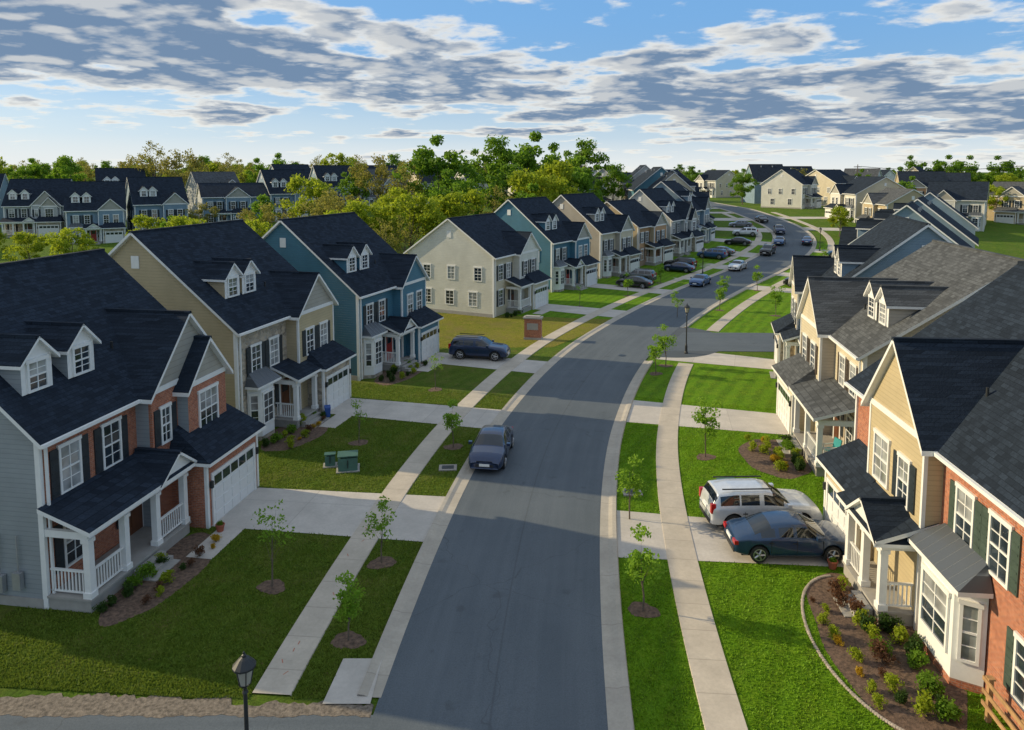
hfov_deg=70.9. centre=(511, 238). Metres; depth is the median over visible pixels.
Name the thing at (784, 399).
garage door
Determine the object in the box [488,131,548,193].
deciduous tree
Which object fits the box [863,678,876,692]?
shrub
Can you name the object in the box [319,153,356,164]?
deciduous tree
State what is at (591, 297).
lawn
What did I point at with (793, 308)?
windows
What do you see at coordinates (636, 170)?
roof
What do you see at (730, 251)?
parked car
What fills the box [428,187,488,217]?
deciduous tree
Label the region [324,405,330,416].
wheelie bin
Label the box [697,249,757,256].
driveway
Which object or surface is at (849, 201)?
windows
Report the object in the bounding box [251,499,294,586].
young tree
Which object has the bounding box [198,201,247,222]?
windows
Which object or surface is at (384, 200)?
deciduous tree
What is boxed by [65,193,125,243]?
walls
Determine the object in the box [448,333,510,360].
parked suv
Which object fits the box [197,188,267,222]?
walls
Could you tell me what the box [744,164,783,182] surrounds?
roof
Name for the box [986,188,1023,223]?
walls
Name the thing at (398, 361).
porch
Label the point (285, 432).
shrub
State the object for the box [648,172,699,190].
roof
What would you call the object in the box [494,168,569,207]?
deciduous tree
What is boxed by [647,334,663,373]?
young tree
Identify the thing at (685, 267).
parked car
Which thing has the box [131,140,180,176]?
deciduous tree
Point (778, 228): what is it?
parked suv
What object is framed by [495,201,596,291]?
walls
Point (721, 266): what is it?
driveway
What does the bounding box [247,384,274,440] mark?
bay window
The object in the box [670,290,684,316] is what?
young tree
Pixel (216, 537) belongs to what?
flowering shrub
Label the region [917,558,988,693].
bay window
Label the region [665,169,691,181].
roof
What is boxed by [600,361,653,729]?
curb
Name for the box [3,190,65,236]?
walls
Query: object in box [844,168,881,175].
roof
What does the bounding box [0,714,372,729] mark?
side street
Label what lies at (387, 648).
curb
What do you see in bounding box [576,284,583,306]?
young tree
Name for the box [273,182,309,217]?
windows
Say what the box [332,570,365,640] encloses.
young tree
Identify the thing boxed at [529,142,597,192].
deciduous tree
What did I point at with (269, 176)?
roof
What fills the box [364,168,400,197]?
roof
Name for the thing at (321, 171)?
roof
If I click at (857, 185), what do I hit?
roof
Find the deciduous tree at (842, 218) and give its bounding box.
[827,206,853,236]
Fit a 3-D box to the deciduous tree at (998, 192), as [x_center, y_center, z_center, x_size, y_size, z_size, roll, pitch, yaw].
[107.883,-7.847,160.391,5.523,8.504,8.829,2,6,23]
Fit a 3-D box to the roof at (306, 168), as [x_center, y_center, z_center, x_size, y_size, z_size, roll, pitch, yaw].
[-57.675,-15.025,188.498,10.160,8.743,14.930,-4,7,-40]
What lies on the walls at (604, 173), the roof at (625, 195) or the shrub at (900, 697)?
the roof at (625, 195)
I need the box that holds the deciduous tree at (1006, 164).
[983,155,1018,184]
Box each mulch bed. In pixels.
[99,532,210,626]
[261,420,327,450]
[374,362,423,384]
[738,439,811,478]
[807,573,967,729]
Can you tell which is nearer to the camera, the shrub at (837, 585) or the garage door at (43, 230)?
the shrub at (837, 585)
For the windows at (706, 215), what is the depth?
134.95 m
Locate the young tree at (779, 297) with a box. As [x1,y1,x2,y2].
[769,285,785,315]
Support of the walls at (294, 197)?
on the ground at (1000, 238)
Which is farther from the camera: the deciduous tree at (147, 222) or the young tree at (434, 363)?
the deciduous tree at (147, 222)
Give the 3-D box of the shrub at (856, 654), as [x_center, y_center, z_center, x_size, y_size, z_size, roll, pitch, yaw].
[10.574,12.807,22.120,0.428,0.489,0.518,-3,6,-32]
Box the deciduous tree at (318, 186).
[278,173,334,217]
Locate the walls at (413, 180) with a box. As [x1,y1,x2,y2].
[404,175,433,205]
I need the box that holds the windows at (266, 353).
[227,271,330,424]
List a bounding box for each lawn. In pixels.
[0,347,560,695]
[438,313,609,347]
[502,236,771,318]
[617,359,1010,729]
[689,243,827,332]
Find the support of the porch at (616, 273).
attached to the walls at (565, 207)
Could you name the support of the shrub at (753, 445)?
on the mulch bed at (758, 461)
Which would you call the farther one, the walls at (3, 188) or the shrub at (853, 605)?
the walls at (3, 188)
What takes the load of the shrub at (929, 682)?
on the mulch bed at (905, 716)
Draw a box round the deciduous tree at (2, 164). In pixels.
[0,156,17,180]
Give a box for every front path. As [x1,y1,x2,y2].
[186,527,242,558]
[319,414,350,427]
[416,363,439,371]
[532,310,548,313]
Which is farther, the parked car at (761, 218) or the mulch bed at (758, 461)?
the parked car at (761, 218)
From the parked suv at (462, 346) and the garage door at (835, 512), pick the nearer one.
the garage door at (835, 512)
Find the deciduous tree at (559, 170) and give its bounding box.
[535,158,581,196]
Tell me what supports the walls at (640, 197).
on the ground at (1000, 238)
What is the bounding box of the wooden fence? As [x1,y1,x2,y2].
[981,675,1023,729]
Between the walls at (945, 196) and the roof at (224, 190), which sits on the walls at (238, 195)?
the roof at (224, 190)
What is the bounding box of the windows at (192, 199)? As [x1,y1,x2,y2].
[188,194,196,211]
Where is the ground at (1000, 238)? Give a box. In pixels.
[0,172,1023,714]
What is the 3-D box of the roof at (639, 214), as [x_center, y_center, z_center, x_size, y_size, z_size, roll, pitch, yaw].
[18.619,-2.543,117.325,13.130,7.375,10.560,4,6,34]
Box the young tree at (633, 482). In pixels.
[614,453,648,518]
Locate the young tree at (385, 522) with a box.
[362,495,396,562]
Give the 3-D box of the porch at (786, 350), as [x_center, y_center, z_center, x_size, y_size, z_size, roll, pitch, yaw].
[20.281,9.241,52.766,2.500,3.850,2.500,2,6,16]
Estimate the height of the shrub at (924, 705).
0.719 m
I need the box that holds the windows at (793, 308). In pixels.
[791,255,840,324]
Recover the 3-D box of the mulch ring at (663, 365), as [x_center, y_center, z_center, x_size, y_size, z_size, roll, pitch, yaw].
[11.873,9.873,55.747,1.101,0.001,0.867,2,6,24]
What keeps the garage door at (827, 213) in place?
attached to the walls at (876, 188)
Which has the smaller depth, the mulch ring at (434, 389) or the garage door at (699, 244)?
the mulch ring at (434, 389)
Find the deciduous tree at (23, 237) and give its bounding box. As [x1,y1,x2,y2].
[2,231,49,260]
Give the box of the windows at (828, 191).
[817,187,829,202]
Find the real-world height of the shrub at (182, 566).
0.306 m
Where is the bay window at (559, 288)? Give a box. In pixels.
[554,267,563,291]
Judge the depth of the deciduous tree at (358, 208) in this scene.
102.22 m
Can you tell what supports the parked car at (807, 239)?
on the road
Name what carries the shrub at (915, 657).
on the mulch bed at (905, 716)
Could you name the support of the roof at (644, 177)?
on the walls at (652, 179)
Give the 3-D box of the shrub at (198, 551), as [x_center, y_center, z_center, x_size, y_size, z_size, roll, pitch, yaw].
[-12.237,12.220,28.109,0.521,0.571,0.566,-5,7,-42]
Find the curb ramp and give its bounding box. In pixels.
[322,658,381,703]
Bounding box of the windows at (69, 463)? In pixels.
[24,340,218,573]
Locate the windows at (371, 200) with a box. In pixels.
[361,189,390,206]
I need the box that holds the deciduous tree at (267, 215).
[236,202,295,229]
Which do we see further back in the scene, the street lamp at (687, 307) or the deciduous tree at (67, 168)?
the deciduous tree at (67, 168)
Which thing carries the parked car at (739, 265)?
on the road
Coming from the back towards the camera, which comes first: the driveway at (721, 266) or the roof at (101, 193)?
the roof at (101, 193)
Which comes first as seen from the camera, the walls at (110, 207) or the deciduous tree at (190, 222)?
the deciduous tree at (190, 222)
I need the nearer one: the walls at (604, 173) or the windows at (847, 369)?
the windows at (847, 369)
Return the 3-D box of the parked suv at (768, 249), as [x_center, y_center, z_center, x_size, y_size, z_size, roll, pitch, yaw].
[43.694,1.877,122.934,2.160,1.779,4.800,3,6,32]
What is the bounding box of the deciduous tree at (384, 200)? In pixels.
[368,186,414,228]
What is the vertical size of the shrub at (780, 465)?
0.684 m
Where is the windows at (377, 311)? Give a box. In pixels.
[348,253,421,366]
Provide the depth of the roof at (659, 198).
125.56 m
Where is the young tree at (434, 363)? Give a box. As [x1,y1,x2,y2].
[428,352,443,388]
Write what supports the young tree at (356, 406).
on the mulch ring at (362, 442)
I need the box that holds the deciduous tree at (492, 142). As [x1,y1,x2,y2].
[464,134,516,212]
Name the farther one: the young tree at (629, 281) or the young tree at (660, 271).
the young tree at (660, 271)
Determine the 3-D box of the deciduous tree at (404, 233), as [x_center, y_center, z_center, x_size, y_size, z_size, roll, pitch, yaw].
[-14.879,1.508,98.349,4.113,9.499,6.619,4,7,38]
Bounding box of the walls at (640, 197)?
[631,191,703,251]
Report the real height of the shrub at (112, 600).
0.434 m
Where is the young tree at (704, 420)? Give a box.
[691,397,723,456]
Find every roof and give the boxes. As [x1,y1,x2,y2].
[0,173,8,199]
[0,178,71,222]
[0,248,265,537]
[63,181,125,228]
[95,168,145,186]
[108,219,355,390]
[125,177,188,222]
[185,172,239,188]
[196,182,267,213]
[256,169,309,208]
[262,212,443,338]
[269,164,310,178]
[309,165,363,202]
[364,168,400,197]
[367,165,399,178]
[403,172,455,183]
[403,213,551,287]
[454,169,491,195]
[494,196,599,267]
[552,193,641,256]
[580,165,611,200]
[593,168,633,196]
[604,199,675,247]
[626,167,684,190]
[629,165,649,177]
[629,188,705,239]
[630,170,648,183]
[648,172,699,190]
[653,180,716,228]
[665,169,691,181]
[679,183,714,219]
[694,170,733,189]
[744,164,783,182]
[760,169,822,197]
[771,214,951,343]
[772,240,1023,421]
[783,166,813,174]
[806,169,856,183]
[816,261,1023,598]
[823,176,904,208]
[839,201,972,247]
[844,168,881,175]
[855,187,923,219]
[860,196,978,246]
[880,190,978,228]
[881,169,895,176]
[894,171,947,187]
[908,166,924,170]
[926,181,988,216]
[946,173,970,180]
[989,181,1023,212]
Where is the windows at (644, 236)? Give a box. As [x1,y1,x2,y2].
[640,229,664,259]
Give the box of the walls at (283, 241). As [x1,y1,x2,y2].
[264,223,438,380]
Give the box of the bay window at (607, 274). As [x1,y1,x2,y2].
[603,256,611,277]
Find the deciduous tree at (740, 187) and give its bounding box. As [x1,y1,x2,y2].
[727,168,759,204]
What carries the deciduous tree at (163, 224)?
on the ground at (1000, 238)
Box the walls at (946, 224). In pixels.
[914,200,974,247]
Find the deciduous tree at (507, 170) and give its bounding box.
[476,161,526,212]
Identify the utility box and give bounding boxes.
[323,451,337,468]
[336,450,359,473]
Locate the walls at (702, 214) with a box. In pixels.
[655,182,714,240]
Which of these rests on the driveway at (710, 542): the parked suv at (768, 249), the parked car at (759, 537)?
the parked car at (759, 537)
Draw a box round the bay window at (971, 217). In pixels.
[970,216,980,230]
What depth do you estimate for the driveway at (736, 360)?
57.27 m
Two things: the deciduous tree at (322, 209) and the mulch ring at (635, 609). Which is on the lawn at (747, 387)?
the mulch ring at (635, 609)
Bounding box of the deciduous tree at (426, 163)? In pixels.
[392,135,487,212]
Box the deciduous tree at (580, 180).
[552,155,605,200]
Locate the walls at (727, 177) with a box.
[695,171,739,197]
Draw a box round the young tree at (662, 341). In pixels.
[654,324,676,365]
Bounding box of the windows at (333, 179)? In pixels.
[325,176,355,198]
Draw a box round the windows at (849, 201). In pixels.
[832,197,863,217]
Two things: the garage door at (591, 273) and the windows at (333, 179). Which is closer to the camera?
the garage door at (591, 273)
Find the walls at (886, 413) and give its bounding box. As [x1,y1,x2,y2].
[823,354,1023,729]
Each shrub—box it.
[92,600,108,613]
[107,594,116,605]
[121,580,133,597]
[122,572,142,587]
[135,561,157,577]
[140,594,151,604]
[153,580,162,590]
[154,552,167,558]
[155,585,164,596]
[156,556,169,563]
[159,569,175,583]
[179,562,186,569]
[187,558,195,565]
[192,544,204,556]
[210,534,221,541]
[261,437,270,446]
[270,431,282,442]
[282,429,288,437]
[284,439,293,447]
[286,423,296,432]
[299,429,308,437]
[300,413,306,424]
[305,423,313,433]
[388,374,394,381]
[389,367,399,373]
[398,371,405,378]
[744,433,751,440]
[747,440,756,450]
[759,444,770,454]
[761,435,769,443]
[769,454,781,461]
[772,446,784,455]
[774,460,787,470]
[776,450,784,460]
[778,434,792,440]
[779,439,792,446]
[783,440,795,450]
[790,448,801,453]
[790,450,799,463]
[794,458,805,470]
[816,611,830,625]
[822,603,829,612]
[827,577,847,600]
[827,624,841,639]
[833,588,849,607]
[833,634,844,645]
[837,575,850,590]
[845,595,864,611]
[846,645,864,662]
[851,608,869,625]
[855,608,876,633]
[855,666,864,676]
[863,622,880,639]
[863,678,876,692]
[867,636,893,656]
[869,634,900,664]
[871,692,888,709]
[876,612,904,633]
[878,665,886,677]
[884,671,904,693]
[887,623,908,644]
[894,687,908,703]
[903,631,923,653]
[905,645,929,669]
[911,689,939,716]
[914,670,945,695]
[933,695,963,721]
[934,694,946,706]
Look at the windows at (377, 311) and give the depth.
53.28 m
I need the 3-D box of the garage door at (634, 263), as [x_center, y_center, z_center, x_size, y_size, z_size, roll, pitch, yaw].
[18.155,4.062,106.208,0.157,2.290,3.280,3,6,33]
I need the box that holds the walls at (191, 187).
[186,174,234,215]
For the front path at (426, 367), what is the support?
on the lawn at (453, 378)
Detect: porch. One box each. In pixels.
[1,223,35,237]
[44,472,190,612]
[85,229,102,244]
[218,214,231,221]
[273,373,329,428]
[382,330,422,371]
[506,285,531,313]
[564,267,586,289]
[611,256,627,276]
[645,247,661,265]
[671,238,691,256]
[701,228,709,242]
[769,341,799,378]
[776,398,853,476]
[805,198,815,208]
[833,510,916,625]
[1017,212,1023,224]
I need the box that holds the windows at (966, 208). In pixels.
[950,204,986,226]
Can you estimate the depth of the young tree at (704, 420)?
37.67 m
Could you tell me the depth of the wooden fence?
19.31 m
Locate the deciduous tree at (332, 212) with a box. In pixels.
[323,208,340,213]
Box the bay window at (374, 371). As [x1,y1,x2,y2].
[363,335,382,378]
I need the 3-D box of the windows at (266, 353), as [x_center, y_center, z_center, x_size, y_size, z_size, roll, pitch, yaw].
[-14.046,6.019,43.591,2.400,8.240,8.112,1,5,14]
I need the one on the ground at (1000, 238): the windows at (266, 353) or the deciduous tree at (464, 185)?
the deciduous tree at (464, 185)
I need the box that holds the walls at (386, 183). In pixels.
[361,178,396,201]
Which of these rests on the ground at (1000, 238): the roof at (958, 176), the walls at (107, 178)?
the walls at (107, 178)
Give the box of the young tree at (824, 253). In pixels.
[820,248,829,255]
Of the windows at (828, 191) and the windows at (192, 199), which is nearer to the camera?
the windows at (192, 199)
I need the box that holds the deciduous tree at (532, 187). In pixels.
[494,182,538,209]
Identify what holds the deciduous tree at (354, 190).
on the ground at (1000, 238)
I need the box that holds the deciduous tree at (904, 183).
[898,176,916,189]
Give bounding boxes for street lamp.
[232,651,255,729]
[684,304,689,353]
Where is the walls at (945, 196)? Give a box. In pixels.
[939,191,987,230]
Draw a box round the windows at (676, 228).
[667,205,695,249]
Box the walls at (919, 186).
[896,175,926,194]
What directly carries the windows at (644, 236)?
attached to the walls at (660, 226)
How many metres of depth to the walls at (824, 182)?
198.89 m
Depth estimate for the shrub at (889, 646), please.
22.37 m
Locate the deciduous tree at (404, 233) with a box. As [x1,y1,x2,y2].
[383,215,418,253]
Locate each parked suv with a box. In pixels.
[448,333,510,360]
[620,268,656,280]
[664,256,696,266]
[697,247,727,258]
[699,476,822,525]
[732,226,757,235]
[759,243,775,255]
[773,224,784,233]
[783,277,791,286]
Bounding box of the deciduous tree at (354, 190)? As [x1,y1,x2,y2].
[335,163,372,201]
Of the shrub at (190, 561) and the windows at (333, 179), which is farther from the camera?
the windows at (333, 179)
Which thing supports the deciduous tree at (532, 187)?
on the ground at (1000, 238)
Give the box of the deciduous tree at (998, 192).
[987,184,1009,209]
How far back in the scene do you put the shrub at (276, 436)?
39.86 m
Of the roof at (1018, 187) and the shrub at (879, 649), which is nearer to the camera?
the shrub at (879, 649)
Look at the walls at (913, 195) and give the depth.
139.94 m
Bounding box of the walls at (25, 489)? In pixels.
[0,320,258,608]
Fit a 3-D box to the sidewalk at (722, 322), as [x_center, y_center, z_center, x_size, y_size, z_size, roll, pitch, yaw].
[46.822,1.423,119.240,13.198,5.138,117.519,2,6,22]
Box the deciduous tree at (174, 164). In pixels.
[159,148,208,189]
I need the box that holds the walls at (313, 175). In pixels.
[310,169,362,203]
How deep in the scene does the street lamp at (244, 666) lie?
16.19 m
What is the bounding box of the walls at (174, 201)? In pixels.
[126,185,187,229]
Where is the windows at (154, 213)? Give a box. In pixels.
[128,190,184,229]
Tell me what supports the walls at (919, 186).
on the ground at (1000, 238)
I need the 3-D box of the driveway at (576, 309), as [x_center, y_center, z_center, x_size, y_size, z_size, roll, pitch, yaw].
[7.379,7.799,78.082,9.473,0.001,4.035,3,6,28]
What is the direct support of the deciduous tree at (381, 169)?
on the ground at (1000, 238)
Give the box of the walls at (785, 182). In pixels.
[761,170,821,208]
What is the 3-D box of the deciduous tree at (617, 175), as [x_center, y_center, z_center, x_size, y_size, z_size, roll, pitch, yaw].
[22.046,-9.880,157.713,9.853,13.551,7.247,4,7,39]
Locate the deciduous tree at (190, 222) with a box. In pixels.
[184,218,206,224]
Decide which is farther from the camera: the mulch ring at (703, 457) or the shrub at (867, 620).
the mulch ring at (703, 457)
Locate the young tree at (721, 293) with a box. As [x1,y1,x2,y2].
[714,281,726,309]
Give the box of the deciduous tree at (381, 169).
[348,153,409,202]
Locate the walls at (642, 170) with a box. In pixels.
[633,166,649,179]
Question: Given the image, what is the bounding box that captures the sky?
[0,0,1023,171]
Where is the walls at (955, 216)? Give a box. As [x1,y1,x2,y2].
[895,193,974,234]
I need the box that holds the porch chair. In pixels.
[823,437,841,452]
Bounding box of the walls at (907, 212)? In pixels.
[857,206,954,243]
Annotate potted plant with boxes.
[215,520,224,531]
[827,556,837,569]
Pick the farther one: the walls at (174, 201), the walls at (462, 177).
the walls at (462, 177)
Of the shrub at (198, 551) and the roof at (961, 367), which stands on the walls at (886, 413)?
the roof at (961, 367)
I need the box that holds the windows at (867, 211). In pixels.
[864,207,880,215]
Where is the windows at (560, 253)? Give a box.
[546,220,587,284]
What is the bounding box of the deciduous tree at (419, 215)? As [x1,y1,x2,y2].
[370,192,446,253]
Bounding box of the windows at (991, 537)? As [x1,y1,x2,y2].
[872,427,1023,711]
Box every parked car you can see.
[468,425,513,469]
[616,275,653,288]
[662,262,695,272]
[689,274,711,286]
[706,246,735,254]
[723,510,845,562]
[724,237,751,245]
[728,220,752,226]
[728,260,747,270]
[754,215,768,221]
[773,236,785,244]
[801,236,813,244]
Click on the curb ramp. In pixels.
(345, 686)
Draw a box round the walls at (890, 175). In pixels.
[884,170,895,180]
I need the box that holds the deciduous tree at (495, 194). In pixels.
[471,185,513,213]
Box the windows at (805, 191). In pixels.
[768,187,816,204]
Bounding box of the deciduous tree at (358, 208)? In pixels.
[341,198,387,236]
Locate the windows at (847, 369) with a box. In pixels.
[801,294,886,443]
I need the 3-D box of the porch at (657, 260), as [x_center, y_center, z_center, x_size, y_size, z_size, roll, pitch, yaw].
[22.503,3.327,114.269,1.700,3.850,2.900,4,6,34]
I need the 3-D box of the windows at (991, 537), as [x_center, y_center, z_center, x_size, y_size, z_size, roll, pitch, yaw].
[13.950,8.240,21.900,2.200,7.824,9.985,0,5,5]
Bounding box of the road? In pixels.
[368,202,811,729]
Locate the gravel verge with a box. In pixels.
[0,692,373,717]
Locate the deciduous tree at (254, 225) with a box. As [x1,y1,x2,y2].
[244,218,272,237]
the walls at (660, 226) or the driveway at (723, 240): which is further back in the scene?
the driveway at (723, 240)
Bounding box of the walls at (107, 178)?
[104,177,125,217]
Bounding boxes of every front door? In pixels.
[25,224,32,233]
[87,230,98,240]
[116,503,143,535]
[275,376,289,414]
[382,337,394,360]
[508,285,513,305]
[565,269,570,278]
[612,256,615,271]
[647,247,649,261]
[832,415,843,439]
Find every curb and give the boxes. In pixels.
[358,206,775,697]
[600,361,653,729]
[652,327,717,357]
[680,202,816,327]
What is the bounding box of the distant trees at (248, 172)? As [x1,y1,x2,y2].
[3,152,1023,186]
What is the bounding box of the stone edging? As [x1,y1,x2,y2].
[800,574,904,729]
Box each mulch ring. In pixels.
[256,579,284,594]
[331,631,366,648]
[348,439,367,445]
[367,556,396,568]
[428,387,441,391]
[443,443,462,449]
[628,601,660,617]
[649,372,662,374]
[658,364,672,366]
[697,454,715,459]
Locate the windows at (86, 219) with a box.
[70,196,118,237]
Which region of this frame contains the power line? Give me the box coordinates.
[857,164,1023,176]
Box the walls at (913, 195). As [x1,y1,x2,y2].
[856,190,922,221]
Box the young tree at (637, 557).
[624,522,666,610]
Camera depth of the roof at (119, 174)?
165.34 m
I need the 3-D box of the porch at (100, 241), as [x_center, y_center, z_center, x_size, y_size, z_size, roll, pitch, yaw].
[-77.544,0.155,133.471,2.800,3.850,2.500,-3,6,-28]
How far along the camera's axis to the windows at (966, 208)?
147.32 m
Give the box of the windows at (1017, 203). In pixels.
[1001,200,1021,207]
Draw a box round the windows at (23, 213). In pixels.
[6,193,53,231]
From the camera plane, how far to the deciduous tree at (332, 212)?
97.66 m
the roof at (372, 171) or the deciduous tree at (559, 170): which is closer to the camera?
the deciduous tree at (559, 170)
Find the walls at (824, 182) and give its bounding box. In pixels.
[807,170,856,205]
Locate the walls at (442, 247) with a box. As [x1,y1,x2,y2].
[408,221,547,317]
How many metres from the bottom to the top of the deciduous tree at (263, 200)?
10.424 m
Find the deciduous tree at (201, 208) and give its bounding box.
[184,203,219,222]
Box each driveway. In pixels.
[212,487,445,541]
[330,398,500,427]
[423,352,547,372]
[536,304,624,316]
[587,284,670,293]
[617,510,843,566]
[626,400,787,434]
[657,353,775,368]
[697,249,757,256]
[700,263,727,268]
[712,238,770,244]
[713,218,750,220]
[715,227,769,231]
[749,285,791,292]
[776,272,789,275]
[779,217,827,218]
[803,227,840,230]
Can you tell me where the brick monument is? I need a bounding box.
[523,315,542,339]
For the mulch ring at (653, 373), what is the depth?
53.59 m
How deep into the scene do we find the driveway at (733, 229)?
148.66 m
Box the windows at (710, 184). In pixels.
[698,183,732,194]
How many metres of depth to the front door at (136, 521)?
29.06 m
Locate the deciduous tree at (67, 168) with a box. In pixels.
[45,155,86,180]
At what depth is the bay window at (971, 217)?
146.58 m
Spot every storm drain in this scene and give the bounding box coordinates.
[439,464,456,470]
[622,488,642,495]
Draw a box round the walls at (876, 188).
[825,178,902,222]
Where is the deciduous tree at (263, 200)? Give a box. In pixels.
[245,193,280,231]
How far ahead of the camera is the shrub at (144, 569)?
26.50 m
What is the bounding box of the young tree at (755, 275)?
[752,265,762,289]
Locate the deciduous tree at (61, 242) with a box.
[45,227,98,254]
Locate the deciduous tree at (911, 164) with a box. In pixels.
[897,155,930,170]
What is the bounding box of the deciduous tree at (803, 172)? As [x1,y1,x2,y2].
[792,168,808,175]
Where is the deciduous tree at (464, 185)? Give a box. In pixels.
[428,168,484,216]
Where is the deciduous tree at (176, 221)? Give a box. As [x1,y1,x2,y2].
[164,214,196,226]
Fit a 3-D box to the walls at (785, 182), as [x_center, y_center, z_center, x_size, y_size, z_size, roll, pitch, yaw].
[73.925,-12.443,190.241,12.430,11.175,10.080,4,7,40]
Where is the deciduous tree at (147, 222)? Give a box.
[125,214,164,235]
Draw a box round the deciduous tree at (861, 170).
[855,168,871,175]
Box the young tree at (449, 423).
[442,399,462,446]
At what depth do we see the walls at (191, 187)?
169.75 m
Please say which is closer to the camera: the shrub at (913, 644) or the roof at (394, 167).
the shrub at (913, 644)
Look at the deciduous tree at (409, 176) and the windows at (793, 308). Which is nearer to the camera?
the windows at (793, 308)
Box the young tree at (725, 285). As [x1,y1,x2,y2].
[720,276,730,298]
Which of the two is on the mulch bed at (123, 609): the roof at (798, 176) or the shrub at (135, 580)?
the shrub at (135, 580)
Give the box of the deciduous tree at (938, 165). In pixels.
[930,154,959,172]
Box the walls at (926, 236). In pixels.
[777,227,945,361]
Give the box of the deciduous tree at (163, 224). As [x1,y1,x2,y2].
[159,215,171,227]
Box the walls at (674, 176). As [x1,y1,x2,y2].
[666,173,694,190]
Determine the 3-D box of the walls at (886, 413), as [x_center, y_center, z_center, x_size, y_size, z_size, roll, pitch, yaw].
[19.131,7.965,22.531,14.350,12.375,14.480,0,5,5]
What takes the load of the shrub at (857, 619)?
on the mulch bed at (905, 716)
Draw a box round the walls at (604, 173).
[594,169,627,199]
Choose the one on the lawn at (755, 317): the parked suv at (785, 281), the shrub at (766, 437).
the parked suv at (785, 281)
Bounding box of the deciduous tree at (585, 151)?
[563,137,610,189]
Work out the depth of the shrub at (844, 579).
25.83 m
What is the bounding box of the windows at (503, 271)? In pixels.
[423,257,535,306]
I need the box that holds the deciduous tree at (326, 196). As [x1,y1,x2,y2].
[300,189,361,216]
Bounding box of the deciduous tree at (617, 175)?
[592,163,632,202]
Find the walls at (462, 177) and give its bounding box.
[456,173,487,203]
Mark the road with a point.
(503, 630)
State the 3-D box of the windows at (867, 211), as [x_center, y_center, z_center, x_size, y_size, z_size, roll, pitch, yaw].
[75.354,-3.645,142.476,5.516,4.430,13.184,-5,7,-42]
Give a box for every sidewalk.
[252,212,761,695]
[656,363,747,729]
[706,212,834,331]
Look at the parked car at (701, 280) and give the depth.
93.87 m
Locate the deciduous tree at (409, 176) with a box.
[385,159,424,227]
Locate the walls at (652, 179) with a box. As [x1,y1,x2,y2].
[628,168,665,198]
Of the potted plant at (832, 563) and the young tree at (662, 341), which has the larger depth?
the young tree at (662, 341)
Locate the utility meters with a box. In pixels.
[0,535,24,592]
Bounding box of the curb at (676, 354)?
[652,327,717,357]
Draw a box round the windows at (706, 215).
[688,195,708,230]
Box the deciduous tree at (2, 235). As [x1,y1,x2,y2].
[0,230,12,253]
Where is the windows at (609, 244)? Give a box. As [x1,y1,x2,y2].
[596,212,631,271]
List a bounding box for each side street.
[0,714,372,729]
[663,332,774,351]
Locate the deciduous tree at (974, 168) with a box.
[950,155,985,180]
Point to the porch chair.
(837, 442)
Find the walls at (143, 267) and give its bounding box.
[112,237,350,416]
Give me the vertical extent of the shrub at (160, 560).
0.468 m
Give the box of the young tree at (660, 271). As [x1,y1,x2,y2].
[656,265,664,282]
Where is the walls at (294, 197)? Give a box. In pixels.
[258,173,312,221]
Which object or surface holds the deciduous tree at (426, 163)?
on the ground at (1000, 238)
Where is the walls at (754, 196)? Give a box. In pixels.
[741,167,760,203]
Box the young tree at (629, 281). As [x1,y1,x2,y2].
[622,273,633,289]
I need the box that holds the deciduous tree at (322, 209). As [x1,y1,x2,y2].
[296,193,347,215]
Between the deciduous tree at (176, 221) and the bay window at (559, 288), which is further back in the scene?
the deciduous tree at (176, 221)
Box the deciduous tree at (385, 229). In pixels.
[368,217,398,248]
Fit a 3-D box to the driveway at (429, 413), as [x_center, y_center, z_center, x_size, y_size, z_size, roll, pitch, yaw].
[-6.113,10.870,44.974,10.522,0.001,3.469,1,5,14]
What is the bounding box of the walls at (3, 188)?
[0,177,7,226]
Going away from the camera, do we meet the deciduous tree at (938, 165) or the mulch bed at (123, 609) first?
the mulch bed at (123, 609)
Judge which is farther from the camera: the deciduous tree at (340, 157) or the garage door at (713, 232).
the deciduous tree at (340, 157)
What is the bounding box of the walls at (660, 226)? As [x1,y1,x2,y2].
[605,203,672,265]
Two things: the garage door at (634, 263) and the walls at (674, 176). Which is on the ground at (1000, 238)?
the walls at (674, 176)
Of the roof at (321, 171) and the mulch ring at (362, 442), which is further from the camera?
the roof at (321, 171)
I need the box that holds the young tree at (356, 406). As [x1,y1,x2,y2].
[350,399,366,442]
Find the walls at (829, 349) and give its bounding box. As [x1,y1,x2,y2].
[776,290,959,444]
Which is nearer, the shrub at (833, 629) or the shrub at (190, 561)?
the shrub at (833, 629)
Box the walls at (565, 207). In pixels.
[553,196,639,278]
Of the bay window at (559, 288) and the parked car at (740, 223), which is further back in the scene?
the parked car at (740, 223)
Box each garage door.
[37,225,59,236]
[104,231,123,242]
[210,442,258,524]
[325,365,350,409]
[421,326,439,360]
[535,284,548,308]
[586,267,597,285]
[630,257,639,271]
[664,248,673,261]
[696,239,703,251]
[711,230,715,240]
[773,335,778,362]
[775,378,791,433]
[817,199,821,207]
[823,477,846,534]
[825,210,830,217]
[995,214,1014,223]
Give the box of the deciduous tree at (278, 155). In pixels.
[265,152,298,168]
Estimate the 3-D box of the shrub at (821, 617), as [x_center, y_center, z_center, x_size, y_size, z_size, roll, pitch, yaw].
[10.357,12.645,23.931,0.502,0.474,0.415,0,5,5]

